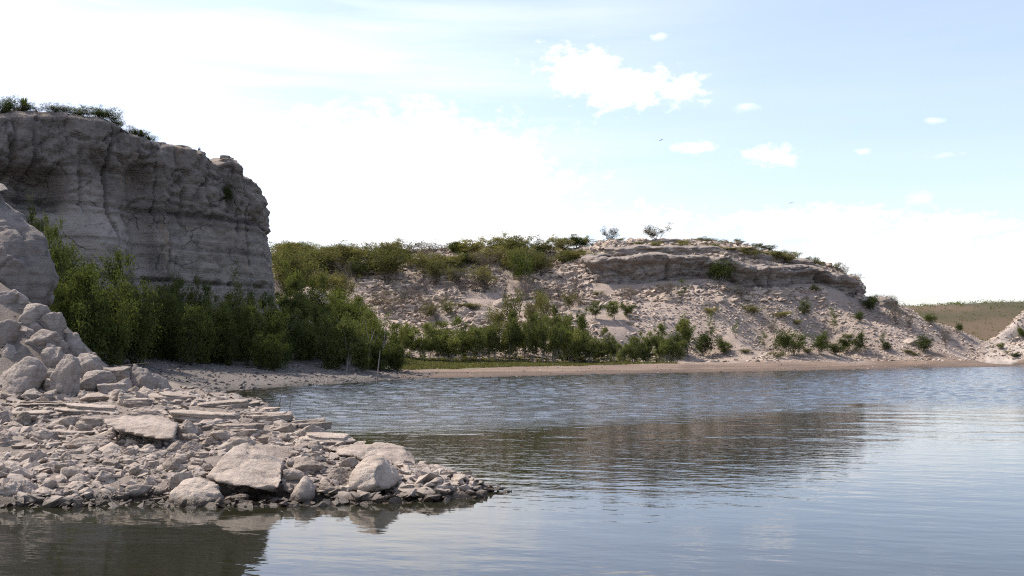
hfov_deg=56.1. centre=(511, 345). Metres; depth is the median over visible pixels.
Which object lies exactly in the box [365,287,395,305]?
shrub
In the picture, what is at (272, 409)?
rock
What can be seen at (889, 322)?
rock
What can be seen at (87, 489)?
rock
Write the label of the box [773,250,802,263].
shrub
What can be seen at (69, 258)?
shrub
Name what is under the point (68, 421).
rock
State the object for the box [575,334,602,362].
shrub
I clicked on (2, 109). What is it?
shrub
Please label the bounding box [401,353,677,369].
grass
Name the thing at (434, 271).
shrub
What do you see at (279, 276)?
shrub
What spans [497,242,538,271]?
shrub
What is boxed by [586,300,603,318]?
shrub
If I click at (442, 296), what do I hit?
shrub
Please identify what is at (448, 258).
shrub
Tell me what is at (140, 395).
rock
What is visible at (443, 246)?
shrub
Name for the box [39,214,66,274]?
shrub
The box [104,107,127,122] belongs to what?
shrub
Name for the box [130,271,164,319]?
shrub
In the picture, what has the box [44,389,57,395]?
rock
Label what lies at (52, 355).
rock
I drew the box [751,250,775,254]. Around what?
shrub
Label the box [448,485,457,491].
rock
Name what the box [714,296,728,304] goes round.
rock
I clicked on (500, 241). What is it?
shrub
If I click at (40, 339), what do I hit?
rock
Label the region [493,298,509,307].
rock
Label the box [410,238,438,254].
shrub
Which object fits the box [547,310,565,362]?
shrub
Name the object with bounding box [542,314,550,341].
shrub
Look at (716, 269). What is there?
shrub
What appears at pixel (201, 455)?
rock
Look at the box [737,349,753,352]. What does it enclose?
shrub
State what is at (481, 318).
rock
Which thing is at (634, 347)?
shrub
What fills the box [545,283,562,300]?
shrub
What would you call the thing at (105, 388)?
rock
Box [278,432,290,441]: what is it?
rock
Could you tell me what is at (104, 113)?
shrub
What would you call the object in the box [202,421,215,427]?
rock
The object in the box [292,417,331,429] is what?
rock
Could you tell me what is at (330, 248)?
shrub
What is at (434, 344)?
shrub
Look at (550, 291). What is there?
rock
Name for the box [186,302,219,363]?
shrub
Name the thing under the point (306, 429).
rock
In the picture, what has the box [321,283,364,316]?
shrub
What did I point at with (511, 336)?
shrub
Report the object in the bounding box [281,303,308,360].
shrub
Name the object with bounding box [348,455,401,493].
boulder
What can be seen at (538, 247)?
shrub
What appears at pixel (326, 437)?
rock
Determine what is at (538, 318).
shrub
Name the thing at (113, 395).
rock
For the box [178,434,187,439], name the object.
rock
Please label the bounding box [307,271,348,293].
shrub
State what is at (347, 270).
shrub
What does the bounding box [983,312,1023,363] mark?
pale hill
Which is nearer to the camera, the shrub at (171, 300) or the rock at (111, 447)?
the rock at (111, 447)
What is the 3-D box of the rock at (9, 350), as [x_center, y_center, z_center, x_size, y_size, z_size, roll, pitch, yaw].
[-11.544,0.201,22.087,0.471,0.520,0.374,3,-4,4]
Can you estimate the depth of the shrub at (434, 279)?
100.57 m
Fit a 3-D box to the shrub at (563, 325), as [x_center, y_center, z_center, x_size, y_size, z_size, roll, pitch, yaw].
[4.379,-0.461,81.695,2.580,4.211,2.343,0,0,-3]
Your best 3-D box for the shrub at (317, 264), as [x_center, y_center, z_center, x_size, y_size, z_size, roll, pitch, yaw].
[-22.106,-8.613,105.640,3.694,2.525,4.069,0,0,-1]
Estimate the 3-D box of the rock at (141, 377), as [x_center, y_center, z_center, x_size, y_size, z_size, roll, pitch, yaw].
[-8.745,0.845,22.893,0.702,0.826,0.486,0,-2,6]
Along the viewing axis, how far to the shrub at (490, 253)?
109.74 m
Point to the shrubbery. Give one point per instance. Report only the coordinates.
(962, 303)
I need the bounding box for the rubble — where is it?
[0,291,492,509]
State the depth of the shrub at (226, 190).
61.07 m
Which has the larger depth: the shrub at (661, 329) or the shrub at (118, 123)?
the shrub at (661, 329)
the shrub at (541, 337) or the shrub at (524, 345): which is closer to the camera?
the shrub at (541, 337)
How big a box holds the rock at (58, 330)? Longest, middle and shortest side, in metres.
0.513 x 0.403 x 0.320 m
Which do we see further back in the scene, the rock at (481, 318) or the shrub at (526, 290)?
the shrub at (526, 290)
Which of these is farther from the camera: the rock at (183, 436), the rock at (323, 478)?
the rock at (183, 436)
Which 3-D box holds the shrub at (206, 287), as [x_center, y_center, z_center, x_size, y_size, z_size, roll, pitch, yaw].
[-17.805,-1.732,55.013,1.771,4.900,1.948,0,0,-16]
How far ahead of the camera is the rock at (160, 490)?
12.43 m
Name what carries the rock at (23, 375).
on the rocky shore at (6, 363)
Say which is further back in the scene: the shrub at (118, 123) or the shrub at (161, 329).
the shrub at (118, 123)
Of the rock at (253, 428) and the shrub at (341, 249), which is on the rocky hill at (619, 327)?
the shrub at (341, 249)
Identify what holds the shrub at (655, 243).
on the scree
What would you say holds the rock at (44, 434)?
on the rocky shore at (6, 363)
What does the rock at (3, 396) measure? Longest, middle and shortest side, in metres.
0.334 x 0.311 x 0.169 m
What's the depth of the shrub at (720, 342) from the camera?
90.38 m
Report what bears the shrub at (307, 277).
on the rocky hill at (619, 327)
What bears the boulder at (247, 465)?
on the rocky shore at (6, 363)
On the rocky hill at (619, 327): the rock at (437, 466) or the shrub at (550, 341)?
the shrub at (550, 341)
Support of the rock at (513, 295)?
on the rocky hill at (619, 327)
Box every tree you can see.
[492,231,535,252]
[599,225,619,239]
[641,221,676,239]
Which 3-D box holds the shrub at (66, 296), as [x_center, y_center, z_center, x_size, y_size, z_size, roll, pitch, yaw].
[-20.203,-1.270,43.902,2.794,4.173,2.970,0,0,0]
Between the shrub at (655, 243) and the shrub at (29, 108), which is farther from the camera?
the shrub at (655, 243)
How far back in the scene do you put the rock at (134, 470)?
12.99 m
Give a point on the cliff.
(160, 211)
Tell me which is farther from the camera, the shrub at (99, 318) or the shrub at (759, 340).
the shrub at (759, 340)
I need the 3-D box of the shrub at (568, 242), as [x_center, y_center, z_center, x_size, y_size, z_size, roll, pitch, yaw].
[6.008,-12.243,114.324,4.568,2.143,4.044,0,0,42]
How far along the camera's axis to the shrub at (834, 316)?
101.09 m
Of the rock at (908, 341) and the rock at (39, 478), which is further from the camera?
the rock at (908, 341)
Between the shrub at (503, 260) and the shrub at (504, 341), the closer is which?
the shrub at (504, 341)
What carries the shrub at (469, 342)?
on the rocky hill at (619, 327)
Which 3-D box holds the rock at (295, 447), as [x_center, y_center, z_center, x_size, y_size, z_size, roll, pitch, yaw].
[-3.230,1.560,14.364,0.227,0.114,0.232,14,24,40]
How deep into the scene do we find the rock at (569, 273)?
104.97 m
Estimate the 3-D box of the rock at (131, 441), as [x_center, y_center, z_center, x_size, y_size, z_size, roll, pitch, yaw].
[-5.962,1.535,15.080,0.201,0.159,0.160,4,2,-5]
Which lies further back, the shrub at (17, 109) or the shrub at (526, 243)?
the shrub at (526, 243)
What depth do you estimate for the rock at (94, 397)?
20.14 m
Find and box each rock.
[0,183,7,191]
[0,291,18,303]
[0,319,22,345]
[0,356,46,393]
[0,393,10,398]
[0,410,10,421]
[0,431,10,436]
[0,437,20,446]
[0,462,23,471]
[2,343,17,358]
[3,478,21,494]
[9,401,75,406]
[11,289,28,303]
[12,410,61,417]
[15,412,30,423]
[15,449,49,462]
[17,346,28,353]
[18,303,50,324]
[21,388,41,398]
[22,326,34,335]
[22,480,38,492]
[24,329,67,353]
[29,322,42,331]
[29,430,57,439]
[34,475,47,482]
[35,462,54,470]
[37,393,53,400]
[39,312,66,331]
[41,343,63,368]
[41,479,57,488]
[42,378,50,388]
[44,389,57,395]
[46,371,52,378]
[50,354,80,395]
[53,325,63,339]
[54,403,118,414]
[54,463,73,471]
[55,473,67,480]
[56,416,79,426]
[57,430,94,437]
[60,452,71,460]
[60,466,84,477]
[62,481,84,489]
[62,489,74,495]
[64,332,87,356]
[64,435,110,448]
[69,449,82,453]
[69,473,90,482]
[74,423,92,430]
[76,415,103,427]
[77,353,101,378]
[77,389,86,397]
[78,487,93,493]
[80,370,116,390]
[80,392,108,401]
[94,470,115,481]
[97,383,127,393]
[98,429,118,439]
[98,442,120,453]
[99,465,118,472]
[101,488,110,492]
[102,459,125,468]
[103,366,131,381]
[108,389,124,400]
[116,492,129,499]
[117,378,131,389]
[117,392,135,406]
[120,447,136,455]
[120,458,138,463]
[122,398,157,406]
[123,455,133,459]
[125,484,153,498]
[126,438,138,445]
[126,462,140,467]
[127,386,139,391]
[129,465,139,475]
[130,364,161,388]
[131,408,164,416]
[135,391,148,397]
[138,386,157,394]
[138,468,149,474]
[142,444,155,449]
[143,475,156,484]
[148,460,158,467]
[151,442,161,446]
[152,373,172,390]
[153,391,195,401]
[154,485,168,494]
[162,458,180,470]
[167,409,241,422]
[167,440,183,451]
[167,471,193,489]
[173,464,187,471]
[174,453,187,463]
[176,419,202,434]
[177,423,212,430]
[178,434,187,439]
[181,440,203,451]
[185,450,197,458]
[187,433,199,440]
[188,465,200,470]
[195,451,208,458]
[195,458,205,464]
[196,399,260,407]
[201,463,212,469]
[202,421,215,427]
[205,436,214,445]
[210,430,232,441]
[214,423,266,435]
[217,436,256,449]
[220,155,233,158]
[226,494,249,499]
[236,487,250,492]
[239,418,255,423]
[246,411,292,421]
[258,407,281,411]
[258,433,276,444]
[268,436,282,445]
[273,423,295,432]
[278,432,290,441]
[282,468,304,480]
[282,483,292,491]
[286,458,294,466]
[290,450,299,455]
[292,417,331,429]
[292,445,303,450]
[293,430,300,436]
[293,456,323,472]
[295,439,308,448]
[300,425,324,435]
[301,432,355,444]
[307,440,324,449]
[310,451,322,456]
[311,447,318,451]
[319,480,335,495]
[320,476,329,481]
[323,442,416,464]
[327,467,350,483]
[338,457,357,467]
[359,281,376,285]
[365,492,375,500]
[379,495,386,502]
[407,285,424,292]
[425,314,438,319]
[434,464,448,469]
[441,471,456,476]
[443,281,456,286]
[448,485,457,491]
[458,306,470,315]
[461,261,477,266]
[472,314,489,323]
[483,481,511,492]
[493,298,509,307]
[504,293,529,300]
[531,289,556,294]
[549,300,565,307]
[564,271,577,277]
[580,297,600,304]
[614,288,633,294]
[660,297,682,302]
[699,301,716,306]
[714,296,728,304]
[768,290,792,297]
[885,319,897,323]
[903,338,916,345]
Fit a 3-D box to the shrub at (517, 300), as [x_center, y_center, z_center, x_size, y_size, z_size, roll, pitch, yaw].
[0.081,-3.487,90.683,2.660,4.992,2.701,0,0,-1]
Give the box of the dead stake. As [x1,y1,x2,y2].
[376,354,379,381]
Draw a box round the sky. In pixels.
[0,0,1023,306]
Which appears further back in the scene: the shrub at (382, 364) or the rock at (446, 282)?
the rock at (446, 282)
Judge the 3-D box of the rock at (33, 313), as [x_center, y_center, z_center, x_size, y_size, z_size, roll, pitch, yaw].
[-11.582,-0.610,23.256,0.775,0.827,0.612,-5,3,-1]
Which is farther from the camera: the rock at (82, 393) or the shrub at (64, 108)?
the shrub at (64, 108)
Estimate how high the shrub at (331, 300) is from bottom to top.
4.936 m
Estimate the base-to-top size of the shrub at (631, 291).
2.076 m
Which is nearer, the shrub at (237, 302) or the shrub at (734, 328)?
the shrub at (237, 302)
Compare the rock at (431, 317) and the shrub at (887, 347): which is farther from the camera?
the shrub at (887, 347)
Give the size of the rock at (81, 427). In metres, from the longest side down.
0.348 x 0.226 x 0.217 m
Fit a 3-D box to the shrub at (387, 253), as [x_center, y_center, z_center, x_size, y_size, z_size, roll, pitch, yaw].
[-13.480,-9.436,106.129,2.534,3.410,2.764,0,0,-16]
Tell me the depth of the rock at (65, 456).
13.74 m
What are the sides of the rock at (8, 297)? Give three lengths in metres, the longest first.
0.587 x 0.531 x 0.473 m
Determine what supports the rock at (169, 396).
on the rocky shore at (6, 363)
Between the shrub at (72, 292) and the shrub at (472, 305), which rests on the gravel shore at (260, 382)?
the shrub at (72, 292)
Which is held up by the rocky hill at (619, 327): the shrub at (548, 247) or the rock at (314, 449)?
the shrub at (548, 247)
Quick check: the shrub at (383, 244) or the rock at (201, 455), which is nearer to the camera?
the rock at (201, 455)
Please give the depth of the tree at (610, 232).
112.47 m
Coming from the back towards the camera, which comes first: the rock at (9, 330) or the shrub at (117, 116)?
the shrub at (117, 116)
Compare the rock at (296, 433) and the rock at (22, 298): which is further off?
the rock at (22, 298)
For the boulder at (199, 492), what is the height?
0.463 m
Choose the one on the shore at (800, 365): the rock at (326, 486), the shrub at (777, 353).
the shrub at (777, 353)
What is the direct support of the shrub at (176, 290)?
on the gravel shore at (260, 382)
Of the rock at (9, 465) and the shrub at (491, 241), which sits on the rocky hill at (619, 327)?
the shrub at (491, 241)
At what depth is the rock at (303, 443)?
14.56 m
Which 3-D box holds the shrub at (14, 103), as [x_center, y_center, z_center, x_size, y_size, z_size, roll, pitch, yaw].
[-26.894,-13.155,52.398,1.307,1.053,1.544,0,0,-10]
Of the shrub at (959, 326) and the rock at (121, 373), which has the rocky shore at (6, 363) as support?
the rock at (121, 373)
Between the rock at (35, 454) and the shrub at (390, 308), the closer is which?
the rock at (35, 454)
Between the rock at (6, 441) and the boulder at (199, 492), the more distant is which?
the rock at (6, 441)
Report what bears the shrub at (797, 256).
on the rocky hill at (619, 327)
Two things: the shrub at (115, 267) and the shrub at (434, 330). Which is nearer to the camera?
the shrub at (115, 267)
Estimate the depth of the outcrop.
24.76 m
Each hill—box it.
[271,241,985,363]
[905,302,1023,340]
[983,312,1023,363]
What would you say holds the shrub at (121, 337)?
on the gravel shore at (260, 382)
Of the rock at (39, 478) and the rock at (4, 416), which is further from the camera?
the rock at (4, 416)
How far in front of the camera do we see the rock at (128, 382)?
22.33 m
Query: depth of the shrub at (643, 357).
83.34 m
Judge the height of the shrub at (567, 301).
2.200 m
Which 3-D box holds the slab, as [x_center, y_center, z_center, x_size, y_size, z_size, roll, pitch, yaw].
[-5.999,1.336,15.530,1.134,0.344,1.717,0,0,-16]
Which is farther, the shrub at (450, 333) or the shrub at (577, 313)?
the shrub at (577, 313)
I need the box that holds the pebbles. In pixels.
[396,348,1022,377]
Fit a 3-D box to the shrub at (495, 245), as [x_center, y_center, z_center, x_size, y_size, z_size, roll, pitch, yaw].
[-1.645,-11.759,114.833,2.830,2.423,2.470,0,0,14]
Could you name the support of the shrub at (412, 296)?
on the scree
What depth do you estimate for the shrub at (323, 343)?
58.19 m
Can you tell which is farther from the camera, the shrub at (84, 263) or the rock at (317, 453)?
the shrub at (84, 263)
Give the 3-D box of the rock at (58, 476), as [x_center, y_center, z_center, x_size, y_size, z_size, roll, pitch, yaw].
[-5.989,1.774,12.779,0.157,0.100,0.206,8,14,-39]
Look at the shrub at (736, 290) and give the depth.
102.11 m
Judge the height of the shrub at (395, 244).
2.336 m
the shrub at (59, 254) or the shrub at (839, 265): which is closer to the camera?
the shrub at (59, 254)
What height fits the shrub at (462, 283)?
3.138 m
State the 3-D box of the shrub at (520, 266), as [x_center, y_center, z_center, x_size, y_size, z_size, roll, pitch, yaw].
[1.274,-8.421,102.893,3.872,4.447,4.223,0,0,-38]
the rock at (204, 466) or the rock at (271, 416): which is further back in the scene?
the rock at (271, 416)
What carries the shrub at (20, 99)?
on the cliff
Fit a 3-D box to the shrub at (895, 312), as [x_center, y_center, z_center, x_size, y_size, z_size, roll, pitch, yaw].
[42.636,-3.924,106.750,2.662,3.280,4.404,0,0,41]
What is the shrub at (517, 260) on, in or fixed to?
on the rocky hill at (619, 327)
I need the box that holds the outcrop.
[0,193,59,305]
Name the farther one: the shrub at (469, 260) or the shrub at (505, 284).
the shrub at (469, 260)
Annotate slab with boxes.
[103,415,177,439]
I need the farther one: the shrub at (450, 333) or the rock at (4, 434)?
the shrub at (450, 333)
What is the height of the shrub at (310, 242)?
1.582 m
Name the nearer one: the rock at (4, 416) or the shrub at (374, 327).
the rock at (4, 416)
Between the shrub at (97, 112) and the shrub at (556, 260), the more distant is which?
the shrub at (556, 260)
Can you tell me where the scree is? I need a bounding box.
[354,237,1023,361]
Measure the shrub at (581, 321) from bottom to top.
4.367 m
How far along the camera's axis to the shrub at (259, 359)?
52.16 m
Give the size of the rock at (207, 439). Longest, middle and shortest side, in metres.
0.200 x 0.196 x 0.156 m
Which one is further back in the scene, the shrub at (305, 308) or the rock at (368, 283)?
the rock at (368, 283)
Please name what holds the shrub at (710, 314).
on the rocky hill at (619, 327)
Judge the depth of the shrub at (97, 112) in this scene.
54.78 m
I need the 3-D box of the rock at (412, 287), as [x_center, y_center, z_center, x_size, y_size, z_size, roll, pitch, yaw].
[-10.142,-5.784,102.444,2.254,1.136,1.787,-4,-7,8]
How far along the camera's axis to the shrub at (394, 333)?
79.22 m
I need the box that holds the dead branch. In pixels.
[107,363,145,367]
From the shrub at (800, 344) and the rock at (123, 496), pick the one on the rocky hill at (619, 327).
the shrub at (800, 344)
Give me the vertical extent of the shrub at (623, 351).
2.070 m
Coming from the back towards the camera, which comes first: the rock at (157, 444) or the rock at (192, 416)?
the rock at (192, 416)
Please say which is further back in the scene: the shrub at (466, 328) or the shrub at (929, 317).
the shrub at (929, 317)
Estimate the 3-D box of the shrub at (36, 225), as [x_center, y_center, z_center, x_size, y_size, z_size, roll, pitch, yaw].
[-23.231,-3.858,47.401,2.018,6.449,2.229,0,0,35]
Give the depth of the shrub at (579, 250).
109.21 m
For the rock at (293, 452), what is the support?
on the rocky shore at (6, 363)
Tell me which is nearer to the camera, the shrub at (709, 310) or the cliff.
the cliff
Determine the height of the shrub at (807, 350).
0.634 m
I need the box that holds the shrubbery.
[904,299,1023,340]
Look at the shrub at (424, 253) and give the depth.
108.37 m
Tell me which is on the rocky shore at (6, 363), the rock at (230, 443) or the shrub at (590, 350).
the rock at (230, 443)
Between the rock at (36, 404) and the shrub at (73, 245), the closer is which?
the rock at (36, 404)
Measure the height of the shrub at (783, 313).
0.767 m
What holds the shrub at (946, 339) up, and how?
on the rocky hill at (619, 327)
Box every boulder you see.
[168,477,223,506]
[206,442,283,489]
[256,445,293,461]
[290,476,315,502]
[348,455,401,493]
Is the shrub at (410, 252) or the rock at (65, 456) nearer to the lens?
the rock at (65, 456)
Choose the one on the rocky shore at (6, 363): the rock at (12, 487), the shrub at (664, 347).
the rock at (12, 487)
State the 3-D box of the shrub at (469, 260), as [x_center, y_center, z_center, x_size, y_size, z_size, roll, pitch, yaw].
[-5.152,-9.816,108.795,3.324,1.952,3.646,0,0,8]
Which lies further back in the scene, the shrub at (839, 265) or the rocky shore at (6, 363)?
the shrub at (839, 265)
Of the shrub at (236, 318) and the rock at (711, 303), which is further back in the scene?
the rock at (711, 303)
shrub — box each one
[0,94,23,111]
[0,99,14,113]
[0,100,14,112]
[4,96,27,110]
[14,102,37,110]
[17,96,31,110]
[18,100,35,110]
[20,192,43,230]
[28,209,54,254]
[31,105,45,111]
[34,101,62,111]
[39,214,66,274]
[43,99,75,113]
[46,103,64,111]
[48,262,104,341]
[49,231,106,296]
[49,276,103,318]
[49,280,73,325]
[52,238,82,273]
[53,103,74,112]
[59,236,79,278]
[60,261,120,361]
[61,106,89,115]
[69,105,85,113]
[76,260,112,360]
[77,103,98,116]
[77,253,108,294]
[84,104,114,116]
[94,106,111,117]
[95,243,131,359]
[97,268,141,366]
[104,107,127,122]
[104,273,143,311]
[105,118,125,126]
[111,249,163,365]
[125,123,142,134]
[129,283,173,357]
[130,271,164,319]
[133,281,177,359]
[135,129,151,136]
[140,132,158,141]
[151,269,196,319]
[159,287,185,359]
[162,270,190,348]
[165,332,181,361]
[172,298,218,364]
[183,271,201,314]
[184,276,215,343]
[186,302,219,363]
[203,292,242,361]
[208,326,233,363]
[210,293,239,362]
[210,300,231,331]
[214,289,250,351]
[220,183,233,206]
[220,321,239,365]
[229,255,247,312]
[232,298,253,360]
[234,296,260,365]
[237,285,264,353]
[240,299,281,366]
[248,328,272,369]
[256,286,290,327]
[261,306,296,356]
[261,330,289,371]
[262,305,298,367]
[268,241,303,253]
[270,241,332,275]
[272,246,308,293]
[272,262,305,287]
[273,248,323,289]
[274,278,308,328]
[275,266,311,303]
[277,258,315,303]
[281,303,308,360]
[287,286,317,334]
[289,240,326,249]
[289,243,309,252]
[291,306,320,359]
[292,245,320,264]
[301,315,340,354]
[302,245,334,265]
[302,264,328,324]
[305,255,328,276]
[306,246,347,273]
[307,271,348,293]
[310,299,335,328]
[311,306,344,368]
[314,243,354,251]
[318,256,348,270]
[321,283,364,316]
[322,269,365,298]
[323,252,341,264]
[323,291,374,310]
[326,255,365,284]
[326,287,355,337]
[326,307,374,371]
[327,323,357,364]
[330,238,363,261]
[330,295,369,332]
[330,299,379,320]
[333,317,368,356]
[341,246,373,264]
[344,255,370,279]
[351,317,383,367]
[351,336,373,371]
[353,241,423,284]
[353,243,388,253]
[358,308,396,345]
[361,255,398,270]
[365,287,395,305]
[365,338,396,370]
[366,316,388,366]
[372,242,398,249]
[375,238,405,252]
[380,298,398,315]
[381,294,402,311]
[382,247,395,273]
[384,322,411,371]
[386,323,403,344]
[395,288,416,305]
[395,303,410,317]
[396,324,413,357]
[398,237,438,252]
[400,243,416,266]
[400,323,417,348]
[401,287,425,304]
[404,321,417,358]
[405,245,445,260]
[405,276,431,291]
[406,248,459,273]
[406,321,434,359]
[408,300,425,315]
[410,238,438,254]
[414,272,439,294]
[415,303,439,316]
[418,252,462,264]
[418,294,435,306]
[420,242,451,250]
[422,255,447,285]
[423,321,448,354]
[423,334,436,359]
[429,306,442,320]
[429,334,449,360]
[432,319,451,337]
[435,328,465,360]
[436,332,461,361]
[437,274,452,297]
[437,292,452,303]
[437,297,457,315]
[443,266,469,282]
[444,240,469,252]
[447,238,464,250]
[447,252,469,269]
[449,263,472,291]
[449,315,474,358]
[450,266,494,292]
[453,328,477,360]
[456,250,480,263]
[456,323,477,350]
[457,237,489,253]
[460,303,482,309]
[464,323,488,360]
[465,326,476,359]
[466,252,483,263]
[466,264,504,288]
[469,248,502,269]
[473,270,491,292]
[478,236,502,249]
[479,246,505,262]
[481,320,505,359]
[483,327,495,360]
[485,302,506,326]
[486,238,504,251]
[490,235,525,251]
[491,251,528,269]
[495,317,519,359]
[496,265,513,297]
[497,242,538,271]
[500,287,526,325]
[501,330,521,357]
[503,256,534,270]
[503,309,521,360]
[503,315,526,360]
[504,248,540,284]
[505,270,537,293]
[505,321,529,354]
[508,280,538,299]
[517,318,531,358]
[520,238,531,248]
[520,251,555,275]
[522,311,543,361]
[523,295,538,316]
[525,249,545,261]
[528,240,552,252]
[528,279,546,292]
[530,286,553,323]
[534,234,569,253]
[534,317,549,359]
[535,311,542,324]
[538,251,561,267]
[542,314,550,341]
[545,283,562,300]
[545,314,565,362]
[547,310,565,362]
[548,302,567,358]
[549,234,581,249]
[549,247,583,263]
[549,317,571,361]
[552,277,567,296]
[556,249,588,255]
[556,313,588,359]
[558,311,575,329]
[559,289,579,308]
[559,325,581,362]
[562,275,581,303]
[567,233,591,247]
[568,335,586,361]
[569,250,592,258]
[571,291,589,305]
[574,306,589,330]
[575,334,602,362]
[580,235,591,246]
[580,323,596,360]
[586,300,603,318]
[591,336,614,362]
[599,325,615,362]
[603,299,619,319]
[607,335,620,362]
[614,342,629,360]
[619,302,635,318]
[623,283,637,300]
[626,335,641,361]
[627,335,645,361]
[637,336,657,360]
[638,330,656,361]
[646,240,664,245]
[647,322,667,354]
[654,323,667,361]
[656,281,675,294]
[656,332,679,362]
[665,338,687,361]
[668,330,696,357]
[672,311,695,357]
[675,279,689,297]
[676,237,694,244]
[690,329,715,356]
[696,236,716,241]
[702,306,722,312]
[703,255,736,283]
[704,312,715,333]
[712,334,732,354]
[727,283,753,298]
[731,321,739,338]
[736,248,765,255]
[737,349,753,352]
[740,246,762,249]
[740,304,765,312]
[750,242,765,247]
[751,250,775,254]
[758,244,777,250]
[758,329,768,348]
[763,318,778,332]
[767,349,785,357]
[768,250,783,260]
[770,325,797,355]
[771,311,791,317]
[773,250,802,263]
[773,330,811,355]
[787,251,800,257]
[797,299,812,315]
[803,348,813,352]
[808,255,820,262]
[810,283,819,291]
[810,330,831,354]
[815,260,824,265]
[825,306,838,331]
[826,341,850,354]
[831,262,842,267]
[835,263,849,272]
[836,332,852,353]
[848,327,867,353]
[852,310,864,322]
[859,294,881,311]
[878,329,887,349]
[880,341,892,350]
[882,298,909,324]
[901,305,917,327]
[911,333,938,352]
[924,311,938,324]
[939,323,952,347]
[953,321,963,332]
[995,342,1005,348]
[1015,326,1023,338]
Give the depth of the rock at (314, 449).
14.31 m
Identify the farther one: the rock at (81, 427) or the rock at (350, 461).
the rock at (81, 427)
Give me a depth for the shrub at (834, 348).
92.95 m
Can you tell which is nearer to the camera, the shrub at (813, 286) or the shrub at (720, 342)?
the shrub at (720, 342)
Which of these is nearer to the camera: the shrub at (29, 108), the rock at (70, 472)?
the rock at (70, 472)
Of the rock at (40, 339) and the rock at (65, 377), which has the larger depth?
the rock at (40, 339)
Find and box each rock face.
[576,252,865,296]
[603,244,814,265]
[649,238,718,243]
[875,296,898,308]
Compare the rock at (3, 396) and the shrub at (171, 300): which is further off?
the shrub at (171, 300)
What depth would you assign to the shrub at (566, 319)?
87.13 m
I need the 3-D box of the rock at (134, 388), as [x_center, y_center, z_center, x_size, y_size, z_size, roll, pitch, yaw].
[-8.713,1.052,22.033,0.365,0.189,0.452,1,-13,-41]
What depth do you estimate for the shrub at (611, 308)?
92.31 m
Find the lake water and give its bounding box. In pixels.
[0,364,1023,575]
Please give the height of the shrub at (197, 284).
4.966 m
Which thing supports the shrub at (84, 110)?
on the cliff
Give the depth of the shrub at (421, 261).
105.50 m
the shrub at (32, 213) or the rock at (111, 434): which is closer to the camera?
the rock at (111, 434)
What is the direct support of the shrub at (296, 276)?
on the rocky hill at (619, 327)
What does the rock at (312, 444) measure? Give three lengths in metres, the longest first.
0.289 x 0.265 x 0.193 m
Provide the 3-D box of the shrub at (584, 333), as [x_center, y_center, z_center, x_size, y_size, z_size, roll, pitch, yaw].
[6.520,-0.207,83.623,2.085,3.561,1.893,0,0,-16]
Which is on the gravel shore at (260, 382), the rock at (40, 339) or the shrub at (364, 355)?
the shrub at (364, 355)
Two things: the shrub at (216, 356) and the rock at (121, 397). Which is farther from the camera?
the shrub at (216, 356)
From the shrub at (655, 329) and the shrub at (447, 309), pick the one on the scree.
the shrub at (447, 309)
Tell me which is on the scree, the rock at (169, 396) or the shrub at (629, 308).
the shrub at (629, 308)
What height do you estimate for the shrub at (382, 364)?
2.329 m
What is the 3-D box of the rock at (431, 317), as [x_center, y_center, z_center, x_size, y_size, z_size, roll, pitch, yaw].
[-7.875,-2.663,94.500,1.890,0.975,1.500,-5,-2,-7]
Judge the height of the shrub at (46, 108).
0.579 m
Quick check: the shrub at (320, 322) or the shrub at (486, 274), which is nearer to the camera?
the shrub at (320, 322)
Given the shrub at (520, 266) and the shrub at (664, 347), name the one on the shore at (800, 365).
the shrub at (664, 347)
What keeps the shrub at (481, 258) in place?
on the rocky hill at (619, 327)
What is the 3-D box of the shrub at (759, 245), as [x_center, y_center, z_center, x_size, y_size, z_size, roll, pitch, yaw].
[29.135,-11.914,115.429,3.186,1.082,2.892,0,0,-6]
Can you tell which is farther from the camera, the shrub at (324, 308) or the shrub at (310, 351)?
the shrub at (324, 308)
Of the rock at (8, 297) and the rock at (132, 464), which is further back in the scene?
the rock at (8, 297)
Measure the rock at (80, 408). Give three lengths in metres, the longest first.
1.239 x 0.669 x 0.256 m
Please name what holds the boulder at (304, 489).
on the rocky shore at (6, 363)
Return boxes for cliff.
[0,110,275,321]
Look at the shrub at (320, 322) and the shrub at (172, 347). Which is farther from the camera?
the shrub at (320, 322)
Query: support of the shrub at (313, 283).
on the rocky hill at (619, 327)
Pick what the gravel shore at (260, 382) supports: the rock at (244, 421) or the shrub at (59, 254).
the shrub at (59, 254)
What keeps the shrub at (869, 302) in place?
on the scree
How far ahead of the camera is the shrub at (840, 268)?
112.63 m
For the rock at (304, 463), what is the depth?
13.23 m
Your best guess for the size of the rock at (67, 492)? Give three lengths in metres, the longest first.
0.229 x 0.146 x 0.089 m
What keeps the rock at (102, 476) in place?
on the rocky shore at (6, 363)
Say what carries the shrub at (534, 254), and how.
on the scree
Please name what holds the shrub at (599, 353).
on the rocky hill at (619, 327)
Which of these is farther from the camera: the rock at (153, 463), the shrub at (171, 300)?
the shrub at (171, 300)
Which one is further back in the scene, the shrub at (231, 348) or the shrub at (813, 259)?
the shrub at (813, 259)
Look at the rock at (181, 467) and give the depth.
13.19 m
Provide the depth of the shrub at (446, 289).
99.44 m
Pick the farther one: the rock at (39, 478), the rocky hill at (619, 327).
the rocky hill at (619, 327)
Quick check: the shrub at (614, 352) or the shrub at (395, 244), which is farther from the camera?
the shrub at (395, 244)
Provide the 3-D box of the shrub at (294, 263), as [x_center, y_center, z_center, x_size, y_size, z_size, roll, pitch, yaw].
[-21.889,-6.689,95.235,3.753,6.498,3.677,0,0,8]
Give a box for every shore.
[0,283,491,506]
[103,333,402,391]
[398,343,1023,378]
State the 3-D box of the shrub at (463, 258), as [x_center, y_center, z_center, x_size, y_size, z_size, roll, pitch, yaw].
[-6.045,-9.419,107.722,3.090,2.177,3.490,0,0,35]

